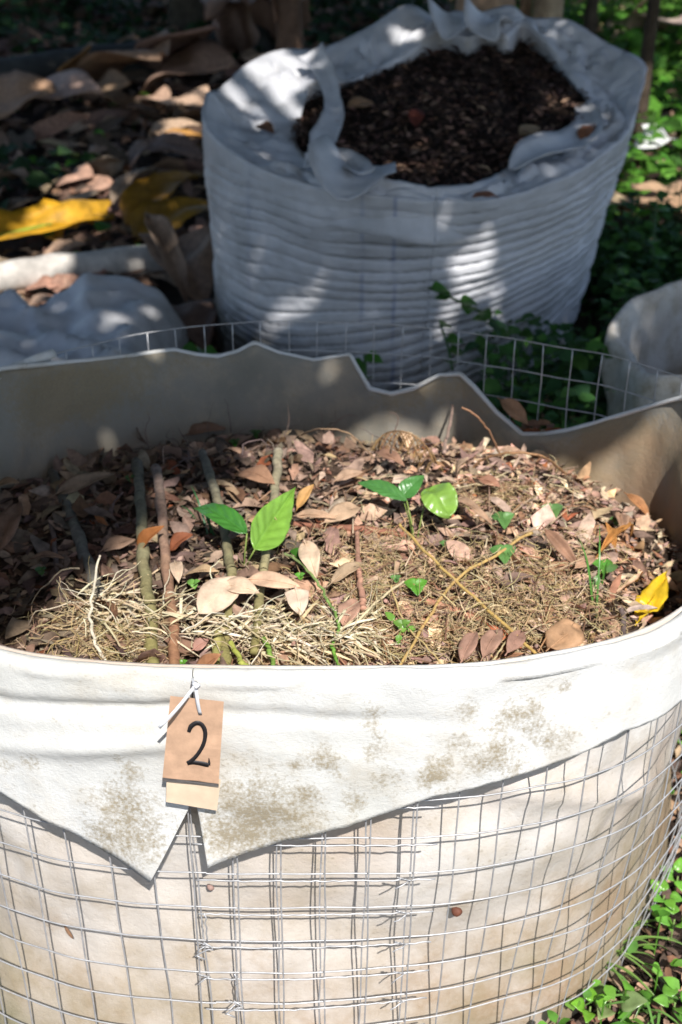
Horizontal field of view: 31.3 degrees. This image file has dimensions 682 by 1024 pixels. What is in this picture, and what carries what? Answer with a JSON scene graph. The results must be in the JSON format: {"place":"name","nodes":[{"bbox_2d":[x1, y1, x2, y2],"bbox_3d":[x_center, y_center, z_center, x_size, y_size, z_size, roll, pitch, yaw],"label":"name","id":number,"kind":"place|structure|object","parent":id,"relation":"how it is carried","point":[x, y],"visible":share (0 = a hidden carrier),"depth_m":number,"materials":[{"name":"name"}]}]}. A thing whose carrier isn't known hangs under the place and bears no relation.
{"place":"outdoors","nodes":[
{"label":"outdoors","id":0,"kind":"place"},
{"bbox_2d":[0,0,681,1023],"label":"ground","id":1,"kind":"structure","parent":0,"point":[170,292],"depth_m":5.08,"materials":[{"name":"soil"}]},
{"bbox_2d":[43,239,86,254],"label":"dry leaf","id":2,"kind":"object","parent":1,"relation":"on","point":[60,245],"visible":0.81,"depth_m":4.74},
{"bbox_2d":[0,0,161,21],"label":"leafy shrub","id":3,"kind":"object","parent":1,"relation":"on","point":[47,3],"visible":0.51,"depth_m":10.12,"materials":[{"name":"green plant"}]},
{"bbox_2d":[0,272,188,365],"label":"crumpled sheet","id":4,"kind":"object","parent":1,"relation":"on","point":[87,308],"visible":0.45,"depth_m":3.68,"materials":[{"name":"fabric"}]},
{"bbox_2d":[13,92,201,252],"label":"green sprigs","id":5,"kind":"object","parent":1,"relation":"on","point":[100,226],"visible":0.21,"depth_m":5.80,"materials":[{"name":"green plant"}]},
{"bbox_2d":[0,25,275,84],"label":"fallen log","id":6,"kind":"object","parent":1,"relation":"on","point":[45,64],"visible":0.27,"depth_m":7.55,"materials":[{"name":"wood"}]},
{"bbox_2d":[145,212,187,302],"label":"dry leaf","id":7,"kind":"object","parent":1,"relation":"on","point":[160,228],"visible":0.94,"depth_m":4.21,"materials":[{"name":"plant"}]},
{"bbox_2d":[166,0,212,32],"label":"tree","id":8,"kind":"object","parent":1,"relation":"on","point":[181,14],"visible":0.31,"depth_m":9.64,"materials":[{"name":"brown plant"}]},
{"bbox_2d":[0,0,442,209],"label":"shaded undergrowth","id":9,"kind":"object","parent":1,"relation":"on","point":[34,179],"visible":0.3,"depth_m":9.17,"materials":[{"name":"green plant"}]},
{"bbox_2d":[201,0,259,65],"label":"dry leaf","id":10,"kind":"object","parent":1,"relation":"on","point":[239,32],"visible":0.9,"depth_m":7.89,"materials":[{"name":"plant"}]},
{"bbox_2d":[242,0,311,40],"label":"dry leaf","id":11,"kind":"object","parent":1,"relation":"on","point":[264,14],"visible":0.41,"depth_m":8.34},
{"bbox_2d":[275,0,303,50],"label":"tree","id":12,"kind":"object","parent":1,"relation":"on","point":[289,28],"visible":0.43,"depth_m":7.07,"materials":[{"name":"brown plant"}]},
{"bbox_2d":[0,321,681,1023],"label":"felt planter","id":13,"kind":"object","parent":1,"relation":"on","point":[354,839],"visible":0.73,"depth_m":1.55,"materials":[{"name":"fabric"}]},
{"bbox_2d":[158,676,223,810],"bbox_3d":[-0.161,0.253,1.299,0.072,0.186,0.037,-12,32,-21],"label":"number tag","id":14,"kind":"object","parent":13,"relation":"hanging from","point":[191,768],"visible":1,"depth_m":1.30,"materials":[{"name":"brown wood"}]},
{"bbox_2d":[0,439,681,715],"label":"compost","id":15,"kind":"object","parent":13,"relation":"in","point":[90,533],"visible":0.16,"depth_m":1.82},
{"bbox_2d":[47,467,107,600],"bbox_3d":[-0.418,0.022,1.894,0.023,0.090,0.539,-10,31,-17],"label":"stem cutting","id":16,"kind":"object","parent":15,"relation":"in","point":[79,538],"visible":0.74,"depth_m":1.79,"materials":[{"name":"brown plant"}]},
{"bbox_2d":[131,457,158,662],"bbox_3d":[-0.288,0.048,1.777,0.022,0.061,0.630,-5,30,-9],"label":"stem cutting","id":17,"kind":"object","parent":15,"relation":"on","point":[143,567],"visible":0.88,"depth_m":1.71,"materials":[{"name":"green plant"}]},
{"bbox_2d":[198,449,236,664],"bbox_3d":[-0.177,0.039,1.772,0.039,0.047,0.634,-4,30,-7],"label":"stem cutting","id":18,"kind":"object","parent":15,"relation":"on","point":[209,474],"visible":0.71,"depth_m":1.72,"materials":[{"name":"brown plant"}]},
{"bbox_2d":[30,561,411,664],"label":"dried grass","id":19,"kind":"structure","parent":15,"relation":"on","point":[264,628],"depth_m":1.57,"materials":[{"name":"plant"}]},
{"bbox_2d":[194,576,238,617],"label":"dry leaf","id":20,"kind":"object","parent":19,"relation":"on","point":[214,595],"visible":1,"depth_m":1.59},
{"bbox_2d":[285,585,308,614],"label":"dry leaf","id":21,"kind":"object","parent":19,"relation":"on","point":[295,597],"visible":0.98,"depth_m":1.59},
{"bbox_2d":[193,488,295,568],"bbox_3d":[-0.139,0.033,1.726,0.149,0.093,0.130,0,29,0],"label":"seedling","id":22,"kind":"object","parent":15,"relation":"on","point":[269,531],"visible":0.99,"depth_m":1.70,"materials":[{"name":"green plant"}]},
{"bbox_2d":[4,431,669,664],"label":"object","id":23,"kind":"object","parent":15,"relation":"on","point":[388,623],"visible":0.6,"depth_m":1.63,"materials":[{"name":"plant"}]},
{"bbox_2d":[100,399,578,470],"bbox_3d":[-0.095,-0.136,2.191,1.144,0.210,0.422,0,29,0],"label":"twig tangle","id":24,"kind":"object","parent":15,"relation":"on","point":[155,445],"visible":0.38,"depth_m":2.11,"materials":[{"name":"brown plant"}]},
{"bbox_2d":[0,428,681,664],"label":"leaf litter","id":25,"kind":"object","parent":15,"relation":"on","point":[39,502],"visible":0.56,"depth_m":1.84,"materials":[{"name":"plant"}]},
{"bbox_2d":[0,500,22,550],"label":"dry leaf","id":26,"kind":"object","parent":25,"relation":"on","point":[10,517],"visible":1,"depth_m":1.83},
{"bbox_2d":[50,472,114,497],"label":"dry leaf","id":27,"kind":"object","parent":25,"relation":"on","point":[75,483],"visible":1,"depth_m":1.92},
{"bbox_2d":[87,555,105,659],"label":"twig","id":28,"kind":"object","parent":25,"relation":"on","point":[97,647],"visible":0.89,"depth_m":1.55,"materials":[{"name":"beige plant"}]},
{"bbox_2d":[99,535,135,552],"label":"dry leaf","id":29,"kind":"object","parent":25,"relation":"on","point":[113,542],"visible":1,"depth_m":1.75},
{"bbox_2d":[151,463,179,663],"bbox_3d":[-0.251,0.057,1.734,0.019,0.042,0.545,-5,30,-9],"label":"stem cutting","id":30,"kind":"object","parent":25,"relation":"on","point":[165,555],"visible":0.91,"depth_m":1.71,"materials":[{"name":"brown plant"}]},
{"bbox_2d":[183,422,225,435],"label":"dry leaf","id":31,"kind":"object","parent":25,"relation":"on","point":[197,428],"visible":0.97,"depth_m":2.26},
{"bbox_2d":[227,576,259,593],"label":"dry leaf","id":32,"kind":"object","parent":25,"relation":"on","point":[240,585],"visible":1,"depth_m":1.61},
{"bbox_2d":[237,464,274,483],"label":"dry leaf","id":33,"kind":"object","parent":25,"relation":"on","point":[260,473],"visible":1,"depth_m":1.91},
{"bbox_2d":[250,447,282,655],"bbox_3d":[-0.104,0.031,1.766,0.019,0.035,0.550,0,30,1],"label":"stem cutting","id":34,"kind":"object","parent":25,"relation":"on","point":[274,494],"visible":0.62,"depth_m":1.67,"materials":[{"name":"brown plant"}]},
{"bbox_2d":[247,571,299,588],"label":"dry leaf","id":35,"kind":"object","parent":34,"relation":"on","point":[270,579],"visible":1,"depth_m":1.61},
{"bbox_2d":[298,538,319,578],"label":"dry leaf","id":36,"kind":"object","parent":25,"relation":"on","point":[309,553],"visible":1,"depth_m":1.66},
{"bbox_2d":[284,552,340,664],"bbox_3d":[-0.027,0.122,1.595,0.030,0.030,0.250,-9,31,-15],"label":"vine stem","id":37,"kind":"object","parent":25,"relation":"on","point":[324,596],"visible":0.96,"depth_m":1.60,"materials":[{"name":"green plant"}]},
{"bbox_2d":[292,509,335,519],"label":"dry leaf","id":38,"kind":"object","parent":25,"relation":"on","point":[315,513],"visible":0.99,"depth_m":1.79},
{"bbox_2d":[319,502,360,524],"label":"dry leaf","id":39,"kind":"object","parent":25,"relation":"on","point":[341,511],"visible":1,"depth_m":1.80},
{"bbox_2d":[328,561,363,585],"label":"dry leaf","id":40,"kind":"object","parent":25,"relation":"on","point":[342,571],"visible":1,"depth_m":1.64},
{"bbox_2d":[293,521,406,537],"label":"twig","id":41,"kind":"object","parent":25,"relation":"on","point":[347,527],"visible":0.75,"depth_m":1.81,"materials":[{"name":"wood"}]},
{"bbox_2d":[355,530,366,611],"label":"twig","id":42,"kind":"object","parent":25,"relation":"on","point":[362,599],"visible":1,"depth_m":1.63,"materials":[{"name":"wood"}]},
{"bbox_2d":[385,612,415,643],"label":"seedling","id":43,"kind":"object","parent":25,"relation":"on","point":[401,624],"visible":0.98,"depth_m":1.56,"materials":[{"name":"green plant"}]},
{"bbox_2d":[398,522,537,653],"bbox_3d":[0.161,0.098,1.649,0.018,0.019,0.359,-14,32,-23],"label":"straw stalk","id":44,"kind":"object","parent":25,"relation":"on","point":[497,618],"visible":0.89,"depth_m":1.63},
{"bbox_2d":[458,632,477,662],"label":"dry leaf","id":45,"kind":"object","parent":25,"relation":"on","point":[467,645],"visible":0.98,"depth_m":1.52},
{"bbox_2d":[480,629,502,661],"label":"dry leaf","id":46,"kind":"object","parent":25,"relation":"on","point":[490,640],"visible":0.98,"depth_m":1.52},
{"bbox_2d":[504,630,525,655],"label":"dry leaf","id":47,"kind":"object","parent":25,"relation":"on","point":[514,641],"visible":1,"depth_m":1.53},
{"bbox_2d":[541,525,578,568],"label":"dry leaf","id":48,"kind":"object","parent":25,"relation":"on","point":[560,544],"visible":0.94,"depth_m":1.73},
{"bbox_2d":[545,618,585,651],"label":"dry leaf","id":49,"kind":"object","parent":25,"relation":"on","point":[564,633],"visible":0.95,"depth_m":1.56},
{"bbox_2d":[338,598,359,626],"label":"dry leaf","id":50,"kind":"object","parent":15,"relation":"on","point":[353,610],"visible":0.97,"depth_m":1.57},
{"bbox_2d":[369,430,442,471],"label":"dried fern","id":51,"kind":"object","parent":15,"relation":"on","point":[433,457],"visible":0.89,"depth_m":1.98,"materials":[{"name":"plant"}]},
{"bbox_2d":[357,475,457,536],"bbox_3d":[0.101,-0.010,1.832,0.161,0.091,0.067,21,36,32],"label":"seedling","id":52,"kind":"object","parent":15,"relation":"in","point":[440,500],"visible":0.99,"depth_m":1.81,"materials":[{"name":"green plant"}]},
{"bbox_2d":[258,466,637,664],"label":"thin stalks","id":53,"kind":"object","parent":15,"relation":"on","point":[482,580],"visible":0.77,"depth_m":1.69,"materials":[{"name":"plant"}]},
{"bbox_2d":[399,531,532,664],"bbox_3d":[0.164,0.101,1.642,0.030,0.017,0.385,18,34,28],"label":"straw stalk","id":54,"kind":"object","parent":15,"relation":"on","point":[468,569],"visible":0.97,"depth_m":1.64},
{"bbox_2d":[472,451,566,474],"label":"dry frond stem","id":55,"kind":"object","parent":15,"relation":"on","point":[522,452],"visible":0.98,"depth_m":1.93,"materials":[{"name":"plant"}]},
{"bbox_2d":[579,525,606,617],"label":"grass","id":56,"kind":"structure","parent":15,"relation":"on","point":[589,575],"depth_m":1.66,"materials":[{"name":"green plant"}]},
{"bbox_2d":[595,522,633,557],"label":"dry leaf","id":57,"kind":"object","parent":15,"relation":"on","point":[612,534],"visible":0.9,"depth_m":1.81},
{"bbox_2d":[634,571,668,625],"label":"yellow leaf","id":58,"kind":"object","parent":15,"relation":"on","point":[655,591],"visible":0.91,"depth_m":1.75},
{"bbox_2d":[510,419,560,431],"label":"caught leaves","id":59,"kind":"object","parent":13,"relation":"in","point":[535,424],"visible":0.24,"depth_m":2.20,"materials":[{"name":"brown plant"}]},
{"bbox_2d":[497,397,528,424],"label":"dry leaf","id":60,"kind":"object","parent":59,"relation":"on","point":[514,409],"visible":1,"depth_m":2.18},
{"bbox_2d":[0,0,681,428],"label":"ground litter","id":61,"kind":"object","parent":1,"relation":"on","point":[58,122],"visible":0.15,"depth_m":6.46,"materials":[{"name":"brown plant"}]},
{"bbox_2d":[0,69,57,118],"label":"dry leaf","id":62,"kind":"object","parent":61,"relation":"on","point":[18,89],"visible":1,"depth_m":6.63,"materials":[{"name":"plant"}]},
{"bbox_2d":[0,199,114,239],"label":"yellow banana leaf","id":63,"kind":"object","parent":61,"relation":"on","point":[12,224],"visible":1,"depth_m":4.89,"materials":[{"name":"plant"}]},
{"bbox_2d":[19,69,104,111],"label":"dry leaf","id":64,"kind":"object","parent":61,"relation":"on","point":[71,82],"visible":0.61,"depth_m":6.74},
{"bbox_2d":[25,199,111,240],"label":"yellow banana leaf","id":65,"kind":"object","parent":61,"relation":"on","point":[70,211],"visible":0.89,"depth_m":4.94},
{"bbox_2d":[56,44,91,72],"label":"dry leaf","id":66,"kind":"object","parent":61,"relation":"on","point":[72,63],"visible":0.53,"depth_m":7.17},
{"bbox_2d":[56,163,93,186],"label":"dry leaf","id":67,"kind":"object","parent":61,"relation":"on","point":[84,171],"visible":0.99,"depth_m":5.51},
{"bbox_2d":[0,245,167,293],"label":"pale log","id":68,"kind":"object","parent":61,"relation":"on","point":[18,274],"visible":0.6,"depth_m":4.41,"materials":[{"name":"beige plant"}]},
{"bbox_2d":[81,175,113,192],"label":"dry leaf","id":69,"kind":"object","parent":61,"relation":"on","point":[99,182],"visible":0.87,"depth_m":5.48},
{"bbox_2d":[88,156,123,177],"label":"dry leaf","id":70,"kind":"object","parent":61,"relation":"on","point":[110,166],"visible":0.87,"depth_m":5.66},
{"bbox_2d":[82,68,129,98],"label":"dry leaf","id":71,"kind":"object","parent":61,"relation":"on","point":[112,79],"visible":0.81,"depth_m":7.06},
{"bbox_2d":[82,109,137,132],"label":"dry leaf","id":72,"kind":"object","parent":61,"relation":"on","point":[96,117],"visible":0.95,"depth_m":6.68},
{"bbox_2d":[77,29,170,79],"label":"dry leaf","id":73,"kind":"object","parent":61,"relation":"on","point":[96,65],"visible":0.77,"depth_m":7.11,"materials":[{"name":"plant"}]},
{"bbox_2d":[110,167,154,206],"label":"dry leaf","id":74,"kind":"object","parent":61,"relation":"on","point":[119,185],"visible":0.99,"depth_m":5.20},
{"bbox_2d":[129,140,151,171],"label":"dry leaf","id":75,"kind":"object","parent":61,"relation":"on","point":[137,148],"visible":0.95,"depth_m":5.83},
{"bbox_2d":[134,84,170,102],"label":"dry leaf","id":76,"kind":"object","parent":61,"relation":"on","point":[163,92],"visible":0.91,"depth_m":7.07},
{"bbox_2d":[119,170,199,226],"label":"ochre banana leaf","id":77,"kind":"object","parent":61,"relation":"on","point":[157,186],"visible":0.91,"depth_m":5.15,"materials":[{"name":"plant"}]},
{"bbox_2d":[130,196,208,245],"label":"ochre banana leaf","id":78,"kind":"object","parent":61,"relation":"on","point":[178,211],"visible":0.71,"depth_m":4.94,"materials":[{"name":"plant"}]},
{"bbox_2d":[147,118,201,134],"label":"dry leaf","id":79,"kind":"object","parent":61,"relation":"on","point":[164,125],"visible":0.89,"depth_m":6.54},
{"bbox_2d":[146,132,203,160],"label":"dry leaf","id":80,"kind":"object","parent":61,"relation":"on","point":[179,144],"visible":0.82,"depth_m":5.98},
{"bbox_2d":[138,225,213,300],"bbox_3d":[-0.584,-0.898,4.374,0.289,0.188,0.393,0,29,0],"label":"dry leaf","id":81,"kind":"object","parent":61,"relation":"on","point":[196,247],"visible":0.52,"depth_m":4.32,"materials":[{"name":"plant"}]},
{"bbox_2d":[156,85,208,108],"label":"dry leaf","id":82,"kind":"object","parent":61,"relation":"on","point":[195,97],"visible":0.93,"depth_m":6.84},
{"bbox_2d":[134,7,236,69],"bbox_3d":[-0.955,-2.847,7.444,0.628,0.400,0.632,0,29,0],"label":"dry leaf","id":83,"kind":"object","parent":61,"relation":"on","point":[181,40],"visible":0.66,"depth_m":7.25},
{"bbox_2d":[139,38,237,95],"bbox_3d":[-0.896,-2.648,7.289,0.584,0.287,0.588,0,29,0],"label":"dry leaf","id":84,"kind":"object","parent":61,"relation":"on","point":[198,56],"visible":0.91,"depth_m":7.22,"materials":[{"name":"plant"}]},
{"bbox_2d":[170,299,216,349],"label":"dry leaf","id":85,"kind":"object","parent":61,"relation":"on","point":[197,313],"visible":0.69,"depth_m":3.99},
{"bbox_2d":[609,181,681,215],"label":"dry leaf","id":86,"kind":"object","parent":61,"relation":"on","point":[645,198],"visible":0.5,"depth_m":4.96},
{"bbox_2d":[201,0,646,390],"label":"bulk bag","id":87,"kind":"object","parent":1,"relation":"on","point":[324,229],"visible":0.82,"depth_m":3.53,"materials":[{"name":"fabric"}]},
{"bbox_2d":[288,38,592,186],"bbox_3d":[0.304,-1.242,3.805,0.817,0.250,1.374,19,35,30],"label":"mulch bed","id":88,"kind":"object","parent":87,"relation":"in","point":[483,134],"visible":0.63,"depth_m":3.72,"materials":[{"name":"wood"}]},
{"bbox_2d":[349,0,568,14],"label":"leafy shrub","id":89,"kind":"object","parent":1,"relation":"on","point":[419,3],"visible":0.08,"depth_m":10.12,"materials":[{"name":"green plant"}]},
{"bbox_2d":[455,0,514,11],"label":"tree","id":90,"kind":"object","parent":1,"relation":"on","point":[482,5],"visible":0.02,"depth_m":6.55,"materials":[{"name":"brown plant"}]},
{"bbox_2d":[532,0,563,17],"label":"tree","id":91,"kind":"object","parent":1,"relation":"on","point":[547,8],"visible":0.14,"depth_m":6.74,"materials":[{"name":"brown plant"}]},
{"bbox_2d":[461,175,681,429],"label":"ground cover","id":92,"kind":"object","parent":1,"relation":"on","point":[625,282],"visible":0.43,"depth_m":3.41,"materials":[{"name":"green plant"}]},
{"bbox_2d":[355,350,382,378],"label":"trailing stem","id":93,"kind":"object","parent":92,"relation":"on","point":[368,357],"visible":0.58,"depth_m":2.98,"materials":[{"name":"green plant"}]},
{"bbox_2d":[439,320,465,370],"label":"trailing stem","id":94,"kind":"object","parent":92,"relation":"on","point":[451,338],"visible":0.97,"depth_m":3.26,"materials":[{"name":"green plant"}]},
{"bbox_2d":[428,281,508,331],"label":"trailing stem","id":95,"kind":"object","parent":92,"relation":"on","point":[465,301],"visible":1,"depth_m":3.29,"materials":[{"name":"green plant"}]},
{"bbox_2d":[643,203,669,261],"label":"trailing stem","id":96,"kind":"object","parent":92,"relation":"on","point":[659,253],"visible":1,"depth_m":4.08,"materials":[{"name":"green plant"}]},
{"bbox_2d":[570,987,606,1023],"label":"broad leaved weed","id":97,"kind":"object","parent":1,"relation":"on","point":[589,1015],"visible":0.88,"depth_m":1.72,"materials":[{"name":"green plant"}]},
{"bbox_2d":[583,0,598,34],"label":"tree","id":98,"kind":"object","parent":1,"relation":"on","point":[590,16],"visible":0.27,"depth_m":8.18,"materials":[{"name":"brown plant"}]},
{"bbox_2d":[515,0,681,48],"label":"leafy shrub","id":99,"kind":"object","parent":1,"relation":"on","point":[666,5],"visible":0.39,"depth_m":8.60,"materials":[{"name":"green plant"}]},
{"bbox_2d":[517,0,681,266],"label":"weedy plants","id":100,"kind":"object","parent":1,"relation":"on","point":[664,72],"visible":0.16,"depth_m":6.58,"materials":[{"name":"green plant"}]},
{"bbox_2d":[628,124,677,148],"bbox_3d":[1.548,-1.811,5.914,0.180,0.152,0.391,26,38,38],"label":"cloth scrap","id":101,"kind":"object","parent":100,"relation":"on","point":[658,141],"visible":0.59,"depth_m":5.85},
{"bbox_2d":[627,13,681,44],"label":"dry leaf","id":102,"kind":"object","parent":100,"relation":"on","point":[635,20],"visible":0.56,"depth_m":8.47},
{"bbox_2d":[538,731,681,1023],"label":"weeds","id":103,"kind":"object","parent":1,"relation":"on","point":[671,982],"visible":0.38,"depth_m":1.74,"materials":[{"name":"green plant"}]},
{"bbox_2d":[592,983,647,1019],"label":"broad leaved weed","id":104,"kind":"object","parent":1,"relation":"on","point":[635,1001],"visible":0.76,"depth_m":1.72,"materials":[{"name":"green plant"}]},
{"bbox_2d":[568,737,681,1023],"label":"foot litter","id":105,"kind":"object","parent":1,"relation":"on","point":[665,961],"visible":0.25,"depth_m":1.81,"materials":[{"name":"brown plant"}]},
{"bbox_2d":[577,967,680,1023],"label":"grass tuft","id":106,"kind":"object","parent":1,"relation":"on","point":[649,1009],"visible":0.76,"depth_m":1.73,"materials":[{"name":"green plant"}]},
{"bbox_2d":[601,280,681,416],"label":"felt planter","id":107,"kind":"object","parent":1,"relation":"on","point":[645,328],"visible":0.65,"depth_m":3.19,"materials":[{"name":"fabric"}]},
{"bbox_2d":[628,0,660,161],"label":"tree","id":108,"kind":"object","parent":1,"relation":"on","point":[650,34],"visible":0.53,"depth_m":5.95,"materials":[{"name":"brown plant"}]},
{"bbox_2d":[607,909,681,1010],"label":"grass tuft","id":109,"kind":"object","parent":1,"relation":"on","point":[621,951],"visible":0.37,"depth_m":1.79,"materials":[{"name":"green plant"}]},
{"bbox_2d":[650,879,681,910],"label":"broad leaved weed","id":110,"kind":"object","parent":1,"relation":"on","point":[675,897],"visible":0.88,"depth_m":1.86,"materials":[{"name":"green plant"}]},
{"bbox_2d":[653,984,681,1019],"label":"broad leaved weed","id":111,"kind":"object","parent":1,"relation":"on","point":[662,999],"visible":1,"depth_m":1.73,"materials":[{"name":"green plant"}]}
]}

